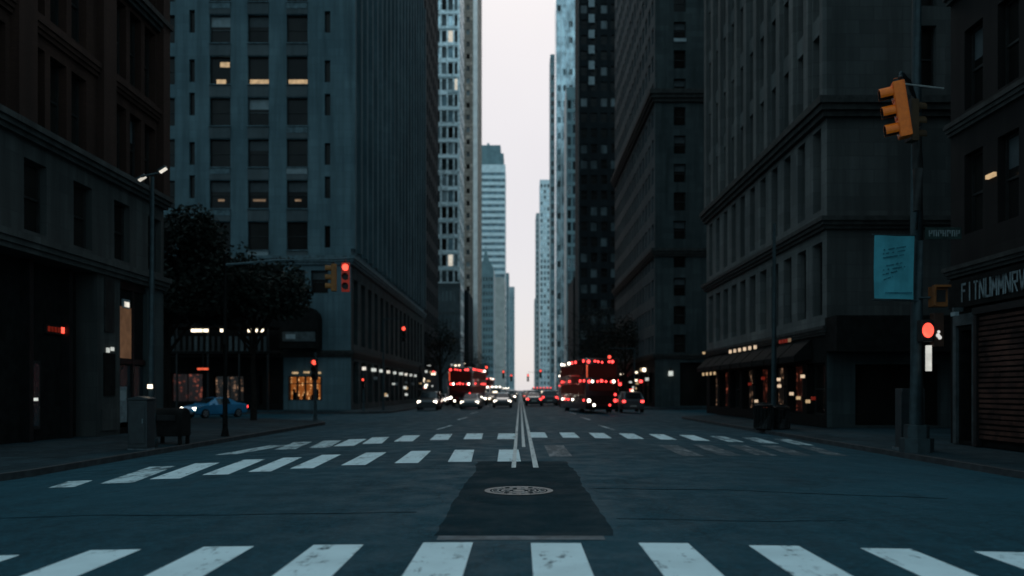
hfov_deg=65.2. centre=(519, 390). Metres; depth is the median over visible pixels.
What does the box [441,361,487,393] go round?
traffic signal
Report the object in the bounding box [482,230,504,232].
window
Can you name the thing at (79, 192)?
window
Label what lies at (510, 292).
window
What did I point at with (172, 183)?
window
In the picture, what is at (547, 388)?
car
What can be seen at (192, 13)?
window
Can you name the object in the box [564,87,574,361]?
teal glass block
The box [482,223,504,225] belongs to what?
window
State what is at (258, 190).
window
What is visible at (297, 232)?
window
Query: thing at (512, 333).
slim grey tower
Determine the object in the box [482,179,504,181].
window
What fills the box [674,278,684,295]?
window
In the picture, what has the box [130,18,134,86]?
window
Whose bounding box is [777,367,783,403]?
window
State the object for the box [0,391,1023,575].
road
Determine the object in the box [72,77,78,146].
window
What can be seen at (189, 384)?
window
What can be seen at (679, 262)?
window
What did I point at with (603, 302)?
window
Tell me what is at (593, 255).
window
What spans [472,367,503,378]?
traffic signal
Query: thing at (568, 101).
window
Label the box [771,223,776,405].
lamp post
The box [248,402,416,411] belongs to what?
pavement
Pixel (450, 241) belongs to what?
window
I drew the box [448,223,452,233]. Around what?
window
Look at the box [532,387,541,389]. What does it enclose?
car
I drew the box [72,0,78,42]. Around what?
window
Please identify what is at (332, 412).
kerb
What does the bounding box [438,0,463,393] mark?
pale steel tower
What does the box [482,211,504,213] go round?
window
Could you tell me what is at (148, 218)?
window
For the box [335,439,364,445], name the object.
crosswalk stripe
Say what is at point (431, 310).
dark stone tower
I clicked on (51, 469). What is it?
kerb
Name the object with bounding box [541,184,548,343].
window
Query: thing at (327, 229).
window
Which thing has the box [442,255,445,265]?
window
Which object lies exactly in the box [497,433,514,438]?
crosswalk stripe
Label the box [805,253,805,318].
window
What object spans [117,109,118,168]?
window
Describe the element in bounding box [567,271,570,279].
window
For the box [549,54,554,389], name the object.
thin dark slab
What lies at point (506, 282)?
window
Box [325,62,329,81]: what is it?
window
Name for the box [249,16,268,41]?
window
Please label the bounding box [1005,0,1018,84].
window
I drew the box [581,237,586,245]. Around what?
window
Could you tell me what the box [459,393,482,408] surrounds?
car
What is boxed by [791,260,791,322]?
window
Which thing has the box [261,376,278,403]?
window
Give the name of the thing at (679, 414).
side street
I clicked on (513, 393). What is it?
car
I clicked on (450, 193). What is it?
window
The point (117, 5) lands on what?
window
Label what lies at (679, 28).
window
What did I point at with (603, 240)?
window
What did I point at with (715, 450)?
crosswalk stripe
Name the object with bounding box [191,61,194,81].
window
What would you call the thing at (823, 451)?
crosswalk stripe
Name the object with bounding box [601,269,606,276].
window
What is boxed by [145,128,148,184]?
window
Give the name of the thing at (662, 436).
crosswalk stripe
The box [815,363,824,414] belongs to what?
window
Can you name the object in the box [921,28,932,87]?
window
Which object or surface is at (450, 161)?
window
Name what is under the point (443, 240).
window
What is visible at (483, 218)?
window
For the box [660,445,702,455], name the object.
crosswalk stripe
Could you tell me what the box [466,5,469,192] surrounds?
window
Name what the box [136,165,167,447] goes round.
lamp post
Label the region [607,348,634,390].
traffic signal
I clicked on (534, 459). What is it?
line
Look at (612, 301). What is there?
window
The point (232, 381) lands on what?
window
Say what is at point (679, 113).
window
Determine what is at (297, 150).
window
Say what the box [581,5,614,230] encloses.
window
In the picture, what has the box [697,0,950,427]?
limestone corner building
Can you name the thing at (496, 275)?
window
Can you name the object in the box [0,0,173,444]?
brick building
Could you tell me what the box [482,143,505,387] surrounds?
banded tower
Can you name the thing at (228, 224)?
window
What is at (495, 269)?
window
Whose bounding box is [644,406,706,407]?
pavement
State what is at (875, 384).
window
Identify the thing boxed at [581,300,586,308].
window
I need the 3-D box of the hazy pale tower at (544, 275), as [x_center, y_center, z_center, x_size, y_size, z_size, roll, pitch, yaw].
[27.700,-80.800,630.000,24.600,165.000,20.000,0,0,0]
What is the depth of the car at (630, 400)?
64.78 m
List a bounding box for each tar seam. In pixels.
[13,512,381,517]
[597,488,947,498]
[617,518,842,521]
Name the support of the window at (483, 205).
in the banded tower at (493, 204)
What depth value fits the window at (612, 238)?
175.29 m
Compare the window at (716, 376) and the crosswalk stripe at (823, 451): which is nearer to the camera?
the crosswalk stripe at (823, 451)
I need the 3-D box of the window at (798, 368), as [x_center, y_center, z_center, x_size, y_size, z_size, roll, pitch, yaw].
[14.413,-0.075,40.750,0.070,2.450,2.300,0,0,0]
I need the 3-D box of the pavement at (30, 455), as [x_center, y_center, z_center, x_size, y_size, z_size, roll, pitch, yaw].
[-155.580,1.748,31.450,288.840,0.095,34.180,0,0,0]
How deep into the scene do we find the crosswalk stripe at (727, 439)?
29.68 m
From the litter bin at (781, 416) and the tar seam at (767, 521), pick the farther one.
the litter bin at (781, 416)
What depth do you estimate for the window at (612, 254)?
175.29 m
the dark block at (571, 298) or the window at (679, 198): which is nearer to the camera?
the window at (679, 198)
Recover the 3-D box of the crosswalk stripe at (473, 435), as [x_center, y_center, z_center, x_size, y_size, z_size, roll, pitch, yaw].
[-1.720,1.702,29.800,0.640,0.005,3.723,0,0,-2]
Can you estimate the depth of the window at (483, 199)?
667.55 m
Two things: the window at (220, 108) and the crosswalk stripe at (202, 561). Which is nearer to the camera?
the crosswalk stripe at (202, 561)
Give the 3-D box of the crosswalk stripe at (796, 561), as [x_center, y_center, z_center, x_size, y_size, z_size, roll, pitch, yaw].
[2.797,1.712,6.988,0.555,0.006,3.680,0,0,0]
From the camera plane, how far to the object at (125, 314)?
31.67 m
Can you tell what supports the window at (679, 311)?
in the charcoal office block at (657, 182)
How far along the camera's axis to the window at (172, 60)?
70.33 m
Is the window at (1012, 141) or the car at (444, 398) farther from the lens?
the car at (444, 398)
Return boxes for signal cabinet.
[892,388,924,449]
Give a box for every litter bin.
[753,402,773,429]
[773,404,790,429]
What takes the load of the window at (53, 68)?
in the brick building at (84, 114)
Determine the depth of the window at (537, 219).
660.26 m
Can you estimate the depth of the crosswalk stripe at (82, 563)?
8.02 m
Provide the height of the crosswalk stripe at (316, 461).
0.015 m
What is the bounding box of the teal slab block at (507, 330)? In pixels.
[506,273,508,387]
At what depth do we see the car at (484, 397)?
91.34 m
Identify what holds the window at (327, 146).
in the stone office building at (297, 129)
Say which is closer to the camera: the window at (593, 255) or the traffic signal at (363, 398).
the traffic signal at (363, 398)
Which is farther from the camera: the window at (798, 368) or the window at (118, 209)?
the window at (798, 368)
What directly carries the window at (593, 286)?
in the black granite tower at (594, 150)
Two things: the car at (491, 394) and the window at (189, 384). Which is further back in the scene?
the car at (491, 394)
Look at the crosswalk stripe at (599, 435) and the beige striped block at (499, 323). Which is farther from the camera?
the beige striped block at (499, 323)
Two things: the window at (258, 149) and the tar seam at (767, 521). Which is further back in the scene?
the window at (258, 149)
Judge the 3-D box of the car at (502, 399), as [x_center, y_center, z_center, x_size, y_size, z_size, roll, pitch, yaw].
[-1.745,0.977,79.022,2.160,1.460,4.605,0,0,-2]
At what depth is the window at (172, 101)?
70.33 m
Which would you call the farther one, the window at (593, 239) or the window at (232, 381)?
the window at (593, 239)
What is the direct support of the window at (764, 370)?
in the limestone corner building at (807, 156)
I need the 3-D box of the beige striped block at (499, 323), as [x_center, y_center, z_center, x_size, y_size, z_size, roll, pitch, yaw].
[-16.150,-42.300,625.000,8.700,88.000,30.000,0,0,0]
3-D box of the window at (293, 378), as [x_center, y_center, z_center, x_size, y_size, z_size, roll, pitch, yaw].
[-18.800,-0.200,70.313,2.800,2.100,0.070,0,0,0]
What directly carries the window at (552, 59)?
in the thin dark slab
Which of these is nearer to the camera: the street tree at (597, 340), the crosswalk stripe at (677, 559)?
the crosswalk stripe at (677, 559)
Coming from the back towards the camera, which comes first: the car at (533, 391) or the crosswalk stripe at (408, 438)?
the car at (533, 391)
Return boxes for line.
[511,395,519,466]
[520,392,538,467]
[520,395,524,446]
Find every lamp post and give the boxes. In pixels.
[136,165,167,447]
[419,364,430,396]
[618,363,622,390]
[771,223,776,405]
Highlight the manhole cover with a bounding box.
[485,486,552,494]
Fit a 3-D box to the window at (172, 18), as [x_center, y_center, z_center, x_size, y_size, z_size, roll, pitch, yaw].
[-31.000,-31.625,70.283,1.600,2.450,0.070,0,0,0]
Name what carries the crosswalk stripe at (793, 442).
on the road
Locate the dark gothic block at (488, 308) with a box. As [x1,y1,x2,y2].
[482,246,494,385]
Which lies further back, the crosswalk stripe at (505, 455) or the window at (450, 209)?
the window at (450, 209)
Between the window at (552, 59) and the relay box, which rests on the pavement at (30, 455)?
the relay box
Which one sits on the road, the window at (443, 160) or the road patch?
the road patch
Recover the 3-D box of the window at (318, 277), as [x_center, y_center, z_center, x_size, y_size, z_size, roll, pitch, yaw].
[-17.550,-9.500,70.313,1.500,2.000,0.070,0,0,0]
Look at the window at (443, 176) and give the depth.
205.39 m
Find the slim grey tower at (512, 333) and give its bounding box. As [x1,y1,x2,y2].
[509,287,514,389]
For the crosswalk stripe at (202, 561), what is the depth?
8.02 m
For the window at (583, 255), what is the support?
in the black granite tower at (594, 150)
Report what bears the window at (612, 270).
in the black granite tower at (594, 150)
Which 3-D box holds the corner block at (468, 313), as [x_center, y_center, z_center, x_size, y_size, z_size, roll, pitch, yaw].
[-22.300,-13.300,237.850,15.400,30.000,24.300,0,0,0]
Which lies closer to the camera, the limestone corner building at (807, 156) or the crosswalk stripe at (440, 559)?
the crosswalk stripe at (440, 559)
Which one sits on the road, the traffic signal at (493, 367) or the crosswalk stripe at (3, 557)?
the crosswalk stripe at (3, 557)
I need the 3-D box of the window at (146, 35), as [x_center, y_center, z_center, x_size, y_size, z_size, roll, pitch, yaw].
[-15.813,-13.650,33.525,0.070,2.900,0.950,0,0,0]
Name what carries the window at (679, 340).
in the charcoal office block at (657, 182)
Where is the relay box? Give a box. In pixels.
[126,396,155,449]
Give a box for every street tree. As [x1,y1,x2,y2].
[164,202,239,407]
[181,241,313,419]
[426,319,468,392]
[462,346,494,372]
[561,305,614,360]
[594,313,640,390]
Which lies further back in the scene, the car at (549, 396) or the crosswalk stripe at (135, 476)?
the car at (549, 396)
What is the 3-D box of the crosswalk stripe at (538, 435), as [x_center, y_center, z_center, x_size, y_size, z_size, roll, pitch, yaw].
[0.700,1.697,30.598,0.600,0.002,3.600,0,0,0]
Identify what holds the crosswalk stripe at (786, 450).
on the road
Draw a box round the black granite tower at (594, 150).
[575,0,614,359]
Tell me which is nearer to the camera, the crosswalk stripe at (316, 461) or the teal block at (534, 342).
the crosswalk stripe at (316, 461)
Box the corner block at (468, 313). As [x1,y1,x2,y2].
[464,290,472,366]
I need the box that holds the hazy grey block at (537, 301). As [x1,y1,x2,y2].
[535,213,538,386]
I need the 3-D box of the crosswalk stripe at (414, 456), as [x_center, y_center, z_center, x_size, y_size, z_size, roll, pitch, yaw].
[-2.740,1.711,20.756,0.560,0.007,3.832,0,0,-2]
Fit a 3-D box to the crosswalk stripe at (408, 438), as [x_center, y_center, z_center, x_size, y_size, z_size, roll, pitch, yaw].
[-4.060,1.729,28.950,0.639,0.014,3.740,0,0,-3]
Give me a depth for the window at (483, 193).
667.55 m
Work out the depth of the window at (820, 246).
38.25 m
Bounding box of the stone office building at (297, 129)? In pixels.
[164,0,426,409]
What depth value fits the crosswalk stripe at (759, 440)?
29.59 m
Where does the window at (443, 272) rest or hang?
in the pale steel tower at (451, 161)
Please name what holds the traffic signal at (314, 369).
on the pavement at (30, 455)
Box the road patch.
[434,461,612,535]
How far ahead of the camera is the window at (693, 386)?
83.39 m
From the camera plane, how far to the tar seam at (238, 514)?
11.17 m
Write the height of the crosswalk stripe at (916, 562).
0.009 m
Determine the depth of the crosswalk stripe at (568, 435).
30.23 m
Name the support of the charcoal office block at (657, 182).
on the pavement at (672, 407)
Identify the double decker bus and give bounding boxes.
[448,367,485,405]
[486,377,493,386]
[560,358,618,412]
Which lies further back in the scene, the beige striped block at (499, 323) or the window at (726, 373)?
the beige striped block at (499, 323)
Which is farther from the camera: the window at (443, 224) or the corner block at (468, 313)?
the corner block at (468, 313)
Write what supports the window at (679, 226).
in the charcoal office block at (657, 182)
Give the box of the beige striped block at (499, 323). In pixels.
[495,277,504,387]
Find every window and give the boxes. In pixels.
[24,160,39,233]
[50,0,57,25]
[50,62,57,134]
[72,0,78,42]
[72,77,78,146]
[74,184,85,248]
[114,202,123,260]
[117,5,118,73]
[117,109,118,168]
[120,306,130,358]
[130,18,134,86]
[130,118,134,177]
[145,32,148,97]
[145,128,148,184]
[148,218,155,271]
[168,181,174,207]
[170,16,174,42]
[170,58,174,83]
[170,99,174,125]
[170,140,174,166]
[172,373,201,401]
[191,12,194,32]
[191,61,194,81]
[191,94,194,114]
[191,143,194,164]
[191,176,194,197]
[211,16,230,42]
[211,58,230,83]
[211,99,230,125]
[211,140,230,166]
[211,181,230,207]
[214,222,230,249]
[215,376,242,401]
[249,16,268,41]
[249,58,268,83]
[249,99,268,124]
[249,140,268,166]
[249,181,268,207]
[249,222,268,249]
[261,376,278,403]
[287,16,307,41]
[287,58,307,83]
[287,99,307,124]
[287,140,307,166]
[287,181,307,207]
[287,222,307,249]
[291,376,319,399]
[312,271,327,292]
[325,13,329,32]
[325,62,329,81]
[325,95,329,114]
[325,144,329,164]
[325,177,329,197]
[325,227,329,247]
[353,362,353,403]
[361,363,361,402]
[374,365,374,401]
[438,0,456,153]
[442,159,445,169]
[442,175,445,185]
[442,191,445,201]
[442,207,445,217]
[442,223,445,233]
[442,239,445,249]
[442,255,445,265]
[442,271,445,281]
[448,159,452,169]
[448,175,452,185]
[448,191,452,201]
[448,207,452,217]
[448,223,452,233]
[448,239,452,249]
[448,255,452,265]
[448,271,452,281]
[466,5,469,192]
[482,173,504,174]
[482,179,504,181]
[482,185,504,187]
[482,192,504,194]
[482,198,504,200]
[482,204,504,206]
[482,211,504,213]
[482,217,504,219]
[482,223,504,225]
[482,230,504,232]
[482,236,504,238]
[482,242,504,244]
[482,249,504,251]
[482,255,504,257]
[482,261,504,263]
[483,277,491,323]
[494,268,504,270]
[495,274,504,276]
[506,282,506,385]
[510,292,510,387]
[511,292,511,387]
[513,292,513,387]
[537,219,537,351]
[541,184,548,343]
[551,58,553,311]
[557,5,572,234]
[567,100,574,266]
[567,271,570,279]
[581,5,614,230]
[581,222,586,230]
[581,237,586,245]
[581,253,586,261]
[581,269,586,276]
[581,284,586,292]
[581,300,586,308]
[591,237,596,245]
[591,253,596,261]
[591,269,596,276]
[591,284,596,292]
[591,300,596,308]
[591,315,596,323]
[601,238,606,245]
[601,253,606,261]
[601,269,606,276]
[601,284,606,292]
[601,300,606,308]
[611,237,614,245]
[611,253,614,261]
[611,269,614,276]
[611,300,614,308]
[674,0,684,11]
[674,23,684,37]
[674,51,684,67]
[674,79,684,87]
[674,108,684,124]
[674,136,684,153]
[674,165,684,181]
[674,193,684,210]
[674,221,684,238]
[674,257,684,267]
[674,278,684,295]
[674,306,684,323]
[674,335,684,352]
[680,363,706,405]
[715,373,717,405]
[725,372,727,406]
[736,371,739,407]
[748,369,752,408]
[762,368,766,407]
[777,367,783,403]
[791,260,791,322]
[795,365,802,412]
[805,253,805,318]
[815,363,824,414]
[820,246,821,314]
[855,364,936,424]
[921,0,932,5]
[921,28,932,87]
[969,330,971,440]
[972,23,982,105]
[972,150,982,231]
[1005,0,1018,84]
[1005,131,1018,219]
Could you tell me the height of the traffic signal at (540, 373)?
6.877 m
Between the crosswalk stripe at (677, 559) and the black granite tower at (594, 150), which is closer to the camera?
the crosswalk stripe at (677, 559)
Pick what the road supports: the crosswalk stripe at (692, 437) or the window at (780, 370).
the crosswalk stripe at (692, 437)
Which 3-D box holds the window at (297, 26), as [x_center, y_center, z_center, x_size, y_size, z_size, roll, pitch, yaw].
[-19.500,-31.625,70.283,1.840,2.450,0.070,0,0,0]
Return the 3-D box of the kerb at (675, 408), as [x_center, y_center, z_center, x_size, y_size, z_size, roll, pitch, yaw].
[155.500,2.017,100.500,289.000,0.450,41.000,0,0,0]
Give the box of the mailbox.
[156,408,190,444]
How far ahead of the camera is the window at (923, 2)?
36.85 m
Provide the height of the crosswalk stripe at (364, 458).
0.011 m
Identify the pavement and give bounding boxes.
[0,418,321,472]
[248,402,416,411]
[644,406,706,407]
[685,415,1023,470]
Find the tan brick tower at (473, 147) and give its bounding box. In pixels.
[464,0,481,368]
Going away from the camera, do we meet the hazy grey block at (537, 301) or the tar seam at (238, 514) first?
the tar seam at (238, 514)
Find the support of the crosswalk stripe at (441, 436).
on the road
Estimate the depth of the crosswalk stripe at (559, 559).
7.98 m
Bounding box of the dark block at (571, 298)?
[568,278,574,361]
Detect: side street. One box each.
[192,413,388,424]
[634,410,717,418]
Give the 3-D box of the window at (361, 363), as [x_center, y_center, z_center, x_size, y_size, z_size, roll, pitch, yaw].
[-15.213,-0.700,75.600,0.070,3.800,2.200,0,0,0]
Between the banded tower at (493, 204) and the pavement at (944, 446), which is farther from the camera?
the banded tower at (493, 204)
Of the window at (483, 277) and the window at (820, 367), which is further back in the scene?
the window at (483, 277)
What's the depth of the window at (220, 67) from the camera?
70.33 m
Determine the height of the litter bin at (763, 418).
1.250 m
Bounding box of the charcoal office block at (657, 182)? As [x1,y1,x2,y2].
[611,0,706,406]
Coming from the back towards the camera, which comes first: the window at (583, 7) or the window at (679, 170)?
the window at (583, 7)
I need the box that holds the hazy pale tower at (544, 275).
[539,180,548,386]
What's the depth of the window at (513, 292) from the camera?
1500.32 m
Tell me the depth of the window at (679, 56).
83.29 m
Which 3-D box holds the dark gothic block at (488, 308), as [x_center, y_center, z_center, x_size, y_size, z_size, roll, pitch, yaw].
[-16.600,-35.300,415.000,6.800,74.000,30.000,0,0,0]
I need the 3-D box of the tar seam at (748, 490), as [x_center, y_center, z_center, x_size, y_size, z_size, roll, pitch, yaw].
[4.161,1.749,13.705,5.961,0.098,0.291,0,0,6]
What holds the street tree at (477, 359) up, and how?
on the pavement
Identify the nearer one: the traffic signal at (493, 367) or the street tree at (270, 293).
the street tree at (270, 293)
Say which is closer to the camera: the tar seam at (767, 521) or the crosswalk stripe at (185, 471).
the tar seam at (767, 521)
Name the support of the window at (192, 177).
in the stone office building at (297, 129)
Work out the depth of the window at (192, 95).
70.33 m
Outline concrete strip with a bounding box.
[436,536,604,539]
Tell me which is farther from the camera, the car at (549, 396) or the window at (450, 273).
the window at (450, 273)
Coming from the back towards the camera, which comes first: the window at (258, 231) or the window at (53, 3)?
the window at (258, 231)
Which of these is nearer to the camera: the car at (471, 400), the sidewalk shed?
the sidewalk shed
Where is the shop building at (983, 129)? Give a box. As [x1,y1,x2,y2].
[941,0,1023,451]
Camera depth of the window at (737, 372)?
52.90 m
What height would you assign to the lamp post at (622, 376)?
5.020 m
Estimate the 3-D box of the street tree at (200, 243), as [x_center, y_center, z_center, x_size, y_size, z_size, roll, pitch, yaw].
[-19.044,-4.205,43.164,8.103,12.025,9.068,0,0,0]
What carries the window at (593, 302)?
in the black granite tower at (594, 150)
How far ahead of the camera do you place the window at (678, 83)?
83.29 m
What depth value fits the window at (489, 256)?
667.55 m
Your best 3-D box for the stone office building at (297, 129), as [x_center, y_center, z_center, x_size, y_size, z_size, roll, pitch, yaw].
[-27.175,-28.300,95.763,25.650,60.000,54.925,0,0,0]
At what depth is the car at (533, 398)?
85.81 m
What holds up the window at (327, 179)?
in the stone office building at (297, 129)
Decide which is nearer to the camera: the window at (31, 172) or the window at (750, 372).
the window at (31, 172)
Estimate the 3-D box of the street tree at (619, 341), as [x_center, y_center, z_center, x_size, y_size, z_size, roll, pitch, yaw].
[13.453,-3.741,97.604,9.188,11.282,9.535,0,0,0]
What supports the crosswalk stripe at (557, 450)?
on the road
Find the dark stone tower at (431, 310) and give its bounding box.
[424,0,437,390]
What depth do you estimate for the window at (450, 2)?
205.39 m
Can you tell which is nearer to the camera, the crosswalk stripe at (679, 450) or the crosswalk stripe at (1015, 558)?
the crosswalk stripe at (1015, 558)
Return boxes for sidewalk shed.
[170,325,279,410]
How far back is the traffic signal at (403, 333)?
71.43 m
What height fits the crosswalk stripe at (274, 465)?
0.020 m
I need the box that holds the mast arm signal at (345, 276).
[221,254,349,435]
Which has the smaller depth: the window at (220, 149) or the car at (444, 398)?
the window at (220, 149)
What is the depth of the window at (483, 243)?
667.55 m
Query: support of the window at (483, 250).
in the banded tower at (493, 204)
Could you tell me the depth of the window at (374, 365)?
83.45 m
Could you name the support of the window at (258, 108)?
in the stone office building at (297, 129)
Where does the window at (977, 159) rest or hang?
in the shop building at (983, 129)
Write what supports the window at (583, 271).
in the black granite tower at (594, 150)
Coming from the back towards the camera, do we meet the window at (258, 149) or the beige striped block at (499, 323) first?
the beige striped block at (499, 323)
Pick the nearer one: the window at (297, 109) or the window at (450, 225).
the window at (297, 109)
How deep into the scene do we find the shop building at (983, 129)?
23.86 m
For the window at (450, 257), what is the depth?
205.39 m
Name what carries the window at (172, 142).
in the stone office building at (297, 129)
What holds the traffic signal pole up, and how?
on the pavement at (944, 446)
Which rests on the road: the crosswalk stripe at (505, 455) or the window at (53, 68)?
the crosswalk stripe at (505, 455)
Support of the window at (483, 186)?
in the banded tower at (493, 204)
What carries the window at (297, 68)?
in the stone office building at (297, 129)
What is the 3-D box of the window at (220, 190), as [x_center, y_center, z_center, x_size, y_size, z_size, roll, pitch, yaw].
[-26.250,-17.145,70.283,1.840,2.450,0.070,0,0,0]
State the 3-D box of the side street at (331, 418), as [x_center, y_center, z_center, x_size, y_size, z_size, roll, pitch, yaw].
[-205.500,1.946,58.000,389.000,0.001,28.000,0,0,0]
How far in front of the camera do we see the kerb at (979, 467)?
23.53 m
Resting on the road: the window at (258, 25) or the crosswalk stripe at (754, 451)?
the crosswalk stripe at (754, 451)
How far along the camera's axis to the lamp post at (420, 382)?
91.98 m
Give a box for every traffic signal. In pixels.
[311,352,317,420]
[361,373,364,410]
[382,318,405,409]
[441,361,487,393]
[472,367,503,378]
[539,366,559,377]
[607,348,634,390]
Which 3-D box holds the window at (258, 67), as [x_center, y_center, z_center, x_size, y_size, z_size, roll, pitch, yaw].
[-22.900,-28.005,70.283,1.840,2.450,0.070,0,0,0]
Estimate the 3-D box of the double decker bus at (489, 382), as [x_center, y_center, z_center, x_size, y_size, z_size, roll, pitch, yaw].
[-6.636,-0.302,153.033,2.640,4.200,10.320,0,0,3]
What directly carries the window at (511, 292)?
in the slim grey tower at (512, 333)
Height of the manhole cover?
0.014 m
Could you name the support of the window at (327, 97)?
in the stone office building at (297, 129)
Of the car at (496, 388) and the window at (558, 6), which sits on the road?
the car at (496, 388)
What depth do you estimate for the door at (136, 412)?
23.90 m
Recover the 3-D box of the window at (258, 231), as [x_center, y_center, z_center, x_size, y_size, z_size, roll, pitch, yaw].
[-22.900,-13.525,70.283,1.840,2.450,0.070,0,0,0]
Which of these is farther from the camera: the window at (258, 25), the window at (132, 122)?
the window at (258, 25)
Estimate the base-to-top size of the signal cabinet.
1.850 m
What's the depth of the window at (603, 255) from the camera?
175.29 m
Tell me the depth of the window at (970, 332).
25.39 m
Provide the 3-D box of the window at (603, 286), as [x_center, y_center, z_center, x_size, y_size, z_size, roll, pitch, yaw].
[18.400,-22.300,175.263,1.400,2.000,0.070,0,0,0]
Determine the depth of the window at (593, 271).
175.29 m
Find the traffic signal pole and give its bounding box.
[872,0,961,453]
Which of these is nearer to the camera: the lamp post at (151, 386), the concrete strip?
the concrete strip
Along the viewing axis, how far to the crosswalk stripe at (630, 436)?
30.09 m
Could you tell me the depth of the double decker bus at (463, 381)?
84.54 m
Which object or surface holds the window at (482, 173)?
in the banded tower at (493, 204)
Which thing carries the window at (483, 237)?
in the banded tower at (493, 204)
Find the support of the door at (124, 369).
in the brick building at (84, 114)
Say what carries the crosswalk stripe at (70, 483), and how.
on the road
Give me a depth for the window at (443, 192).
205.39 m
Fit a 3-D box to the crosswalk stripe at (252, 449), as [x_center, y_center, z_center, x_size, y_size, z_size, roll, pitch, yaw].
[-8.230,1.832,24.800,0.636,0.034,3.790,0,0,6]
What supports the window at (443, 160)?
in the pale steel tower at (451, 161)
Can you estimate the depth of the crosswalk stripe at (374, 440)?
27.88 m
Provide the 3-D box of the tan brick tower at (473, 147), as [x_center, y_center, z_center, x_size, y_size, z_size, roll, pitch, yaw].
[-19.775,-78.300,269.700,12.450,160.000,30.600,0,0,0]
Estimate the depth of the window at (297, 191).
70.33 m
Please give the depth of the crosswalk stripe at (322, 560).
7.98 m
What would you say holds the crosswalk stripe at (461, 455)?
on the road
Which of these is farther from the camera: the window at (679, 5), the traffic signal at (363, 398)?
the window at (679, 5)
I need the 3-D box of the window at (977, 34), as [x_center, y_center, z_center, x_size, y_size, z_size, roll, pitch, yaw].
[14.263,-10.050,24.700,0.070,2.500,1.000,0,0,0]
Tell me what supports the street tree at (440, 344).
on the pavement at (394, 407)
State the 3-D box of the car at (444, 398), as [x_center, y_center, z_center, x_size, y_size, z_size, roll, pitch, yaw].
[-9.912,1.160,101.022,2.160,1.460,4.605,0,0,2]
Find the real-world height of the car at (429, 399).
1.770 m
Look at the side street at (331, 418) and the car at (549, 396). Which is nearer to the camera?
the side street at (331, 418)
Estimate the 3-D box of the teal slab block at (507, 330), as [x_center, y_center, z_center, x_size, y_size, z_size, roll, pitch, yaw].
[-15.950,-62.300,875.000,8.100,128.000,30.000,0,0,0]
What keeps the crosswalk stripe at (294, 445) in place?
on the road
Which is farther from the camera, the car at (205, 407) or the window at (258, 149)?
the window at (258, 149)
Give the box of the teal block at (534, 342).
[534,299,534,386]
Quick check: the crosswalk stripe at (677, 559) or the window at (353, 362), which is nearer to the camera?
the crosswalk stripe at (677, 559)
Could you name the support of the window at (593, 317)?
in the black granite tower at (594, 150)
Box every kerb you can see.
[0,420,324,480]
[242,407,416,413]
[644,408,706,409]
[682,415,1023,478]
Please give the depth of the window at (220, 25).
70.33 m
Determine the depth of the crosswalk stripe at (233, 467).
18.52 m
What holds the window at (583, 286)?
in the black granite tower at (594, 150)
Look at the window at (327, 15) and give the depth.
70.33 m
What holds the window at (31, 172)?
in the brick building at (84, 114)
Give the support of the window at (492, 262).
in the banded tower at (493, 204)
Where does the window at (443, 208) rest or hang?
in the pale steel tower at (451, 161)
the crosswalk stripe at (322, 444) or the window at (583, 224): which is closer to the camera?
the crosswalk stripe at (322, 444)
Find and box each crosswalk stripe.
[0,555,17,560]
[22,549,140,575]
[49,480,91,487]
[100,466,174,483]
[146,546,252,575]
[152,463,216,478]
[203,459,263,474]
[217,445,284,454]
[249,457,301,471]
[273,544,363,575]
[275,442,309,449]
[290,454,340,468]
[309,440,340,447]
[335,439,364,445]
[342,452,385,464]
[363,437,388,443]
[394,435,419,441]
[395,451,429,462]
[402,542,472,575]
[430,434,451,439]
[448,450,473,461]
[464,433,482,438]
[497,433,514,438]
[498,450,520,460]
[530,432,547,437]
[531,543,593,575]
[544,445,571,455]
[559,432,578,437]
[590,433,610,437]
[619,433,643,438]
[639,543,723,575]
[650,434,676,439]
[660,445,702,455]
[681,435,708,440]
[695,445,740,455]
[712,436,741,441]
[729,445,776,455]
[742,437,778,443]
[749,545,851,575]
[761,445,811,455]
[776,439,810,444]
[798,446,847,455]
[861,548,976,575]
[974,551,1023,568]
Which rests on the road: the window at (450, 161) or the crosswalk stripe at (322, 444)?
the crosswalk stripe at (322, 444)
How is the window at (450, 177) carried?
in the pale steel tower at (451, 161)
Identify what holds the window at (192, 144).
in the stone office building at (297, 129)
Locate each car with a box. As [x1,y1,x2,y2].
[181,397,247,417]
[416,391,441,410]
[441,394,446,404]
[445,386,449,404]
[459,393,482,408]
[482,391,488,404]
[488,391,498,403]
[489,386,501,392]
[491,393,512,407]
[504,390,516,401]
[524,390,540,396]
[524,393,542,405]
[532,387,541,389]
[541,390,558,405]
[542,387,552,389]
[615,391,643,412]
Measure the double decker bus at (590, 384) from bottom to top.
4.200 m
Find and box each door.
[120,365,142,419]
[129,405,144,443]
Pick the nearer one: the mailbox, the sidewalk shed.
the mailbox
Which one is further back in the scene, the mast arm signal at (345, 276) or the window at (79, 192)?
the mast arm signal at (345, 276)

